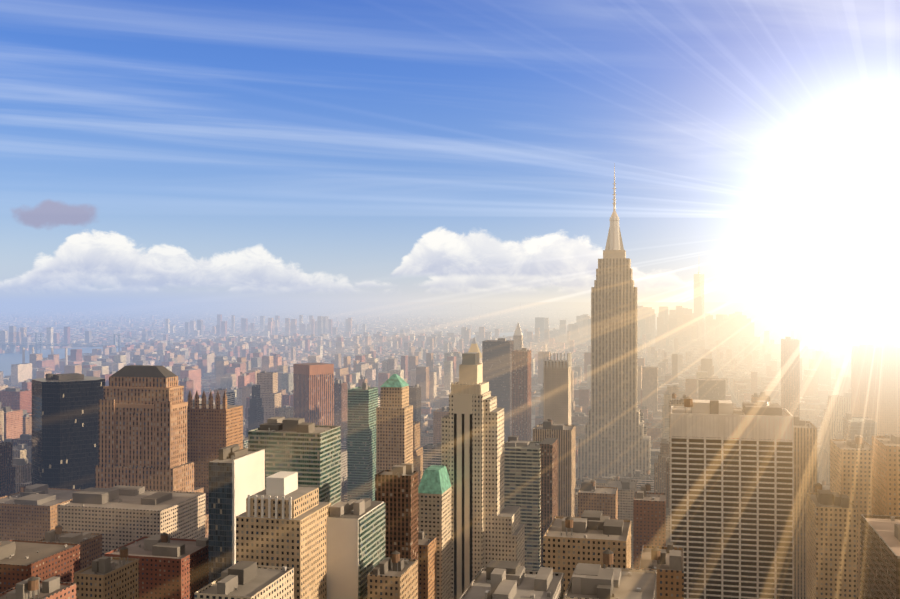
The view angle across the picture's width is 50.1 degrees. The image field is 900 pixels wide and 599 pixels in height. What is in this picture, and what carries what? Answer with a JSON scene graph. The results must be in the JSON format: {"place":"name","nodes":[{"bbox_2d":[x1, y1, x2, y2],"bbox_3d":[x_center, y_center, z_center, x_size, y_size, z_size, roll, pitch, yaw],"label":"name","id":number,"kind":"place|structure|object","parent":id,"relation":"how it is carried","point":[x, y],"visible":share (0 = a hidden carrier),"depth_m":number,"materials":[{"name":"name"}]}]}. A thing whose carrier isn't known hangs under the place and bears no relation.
{"place":"outdoors","nodes":[
{"label":"outdoors","id":0,"kind":"place"},
{"bbox_2d":[0,302,575,353],"bbox_3d":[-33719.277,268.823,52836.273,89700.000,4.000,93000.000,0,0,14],"label":"long island ground","id":1,"kind":"structure","parent":0,"point":[24,303],"depth_m":51396.36,"materials":[{"name":"grey"}]},
{"bbox_2d":[0,332,187,353],"bbox_3d":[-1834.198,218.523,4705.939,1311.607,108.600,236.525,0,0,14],"label":"bridge","id":2,"kind":"structure","parent":1,"relation":"on","point":[13,348],"depth_m":4770.30,"materials":[{"name":"metal"}]},
{"bbox_2d":[0,303,898,352],"bbox_3d":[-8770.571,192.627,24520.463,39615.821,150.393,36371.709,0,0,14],"label":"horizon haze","id":3,"kind":"object","parent":1,"relation":"on","point":[78,324],"visible":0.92,"depth_m":11670.93,"materials":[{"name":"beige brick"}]},
{"bbox_2d":[0,302,899,376],"bbox_3d":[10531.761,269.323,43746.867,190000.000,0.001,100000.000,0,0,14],"label":"water","id":4,"kind":"structure","parent":0,"point":[836,335],"depth_m":9606.07,"materials":[{"name":"blue liquid"}]},
{"bbox_2d":[0,0,899,301],"label":"sky","id":5,"kind":"structure","parent":0,"point":[151,150],"materials":[{"name":"blue"}]},
{"bbox_2d":[531,343,802,477],"bbox_3d":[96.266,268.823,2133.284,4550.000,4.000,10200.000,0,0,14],"label":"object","id":6,"kind":"structure","parent":0,"point":[717,371],"depth_m":3337.05,"materials":[{"name":"concrete"}]},
{"bbox_2d":[22,347,83,370],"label":"building","id":7,"kind":"structure","parent":6,"relation":"on","point":[66,361],"depth_m":3215.43,"materials":[{"name":"grey concrete"}]},
{"bbox_2d":[32,373,104,488],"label":"office tower","id":8,"kind":"structure","parent":6,"relation":"on","point":[65,431],"depth_m":833.57,"materials":[{"name":"blue glass"}]},
{"bbox_2d":[95,365,208,537],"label":"skyscraper","id":9,"kind":"structure","parent":6,"relation":"on","point":[142,425],"depth_m":722.93,"materials":[{"name":"stone"}]},
{"bbox_2d":[293,363,333,425],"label":"office building","id":10,"kind":"structure","parent":6,"relation":"on","point":[313,392],"depth_m":1394.95,"materials":[{"name":"concrete"}]},
{"bbox_2d":[0,364,850,568],"bbox_3d":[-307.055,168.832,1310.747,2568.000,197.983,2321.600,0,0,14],"label":"city buildings","id":11,"kind":"structure","parent":6,"relation":"on","point":[263,396],"depth_m":1519.45,"materials":[{"name":"grey concrete"}]},
{"bbox_2d":[3,306,850,406],"bbox_3d":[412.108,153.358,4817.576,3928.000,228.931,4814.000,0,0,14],"label":"distant city buildings","id":12,"kind":"structure","parent":6,"relation":"on","point":[678,353],"depth_m":3971.90,"materials":[{"name":"grey concrete"}]},
{"bbox_2d":[0,322,899,598],"bbox_3d":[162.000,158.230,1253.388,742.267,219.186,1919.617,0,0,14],"label":"buildings","id":13,"kind":"structure","parent":6,"relation":"on","point":[285,522],"depth_m":550.47,"materials":[{"name":"beige concrete"}]},
{"bbox_2d":[468,344,481,357],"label":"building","id":14,"kind":"structure","parent":13,"relation":"on","point":[474,347],"depth_m":2156.41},
{"bbox_2d":[441,352,524,598],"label":"skyscraper","id":15,"kind":"structure","parent":6,"relation":"on","point":[487,527],"depth_m":596.10,"materials":[{"name":"stone"}]},
{"bbox_2d":[576,163,650,479],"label":"skyscraper","id":16,"kind":"structure","parent":6,"relation":"on","point":[613,439],"depth_m":1243.24,"materials":[{"name":"stone"}]},
{"bbox_2d":[694,272,703,338],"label":"skyscraper","id":17,"kind":"structure","parent":6,"relation":"on","point":[699,295],"depth_m":5676.01,"materials":[{"name":"beige glass"}]},
{"bbox_2d":[670,396,793,598],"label":"office tower","id":18,"kind":"structure","parent":6,"relation":"on","point":[731,500],"depth_m":573.72,"materials":[{"name":"concrete"}]},
{"bbox_2d":[510,306,899,319],"bbox_3d":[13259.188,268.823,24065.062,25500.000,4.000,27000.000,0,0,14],"label":"staten island ground","id":19,"kind":"structure","parent":0,"point":[897,308],"depth_m":32121.19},
{"bbox_2d":[441,303,568,312],"bbox_3d":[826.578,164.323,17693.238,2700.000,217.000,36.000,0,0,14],"label":"bridge","id":20,"kind":"structure","parent":19,"relation":"on","point":[520,310],"depth_m":17584.65,"materials":[{"name":"metal"}]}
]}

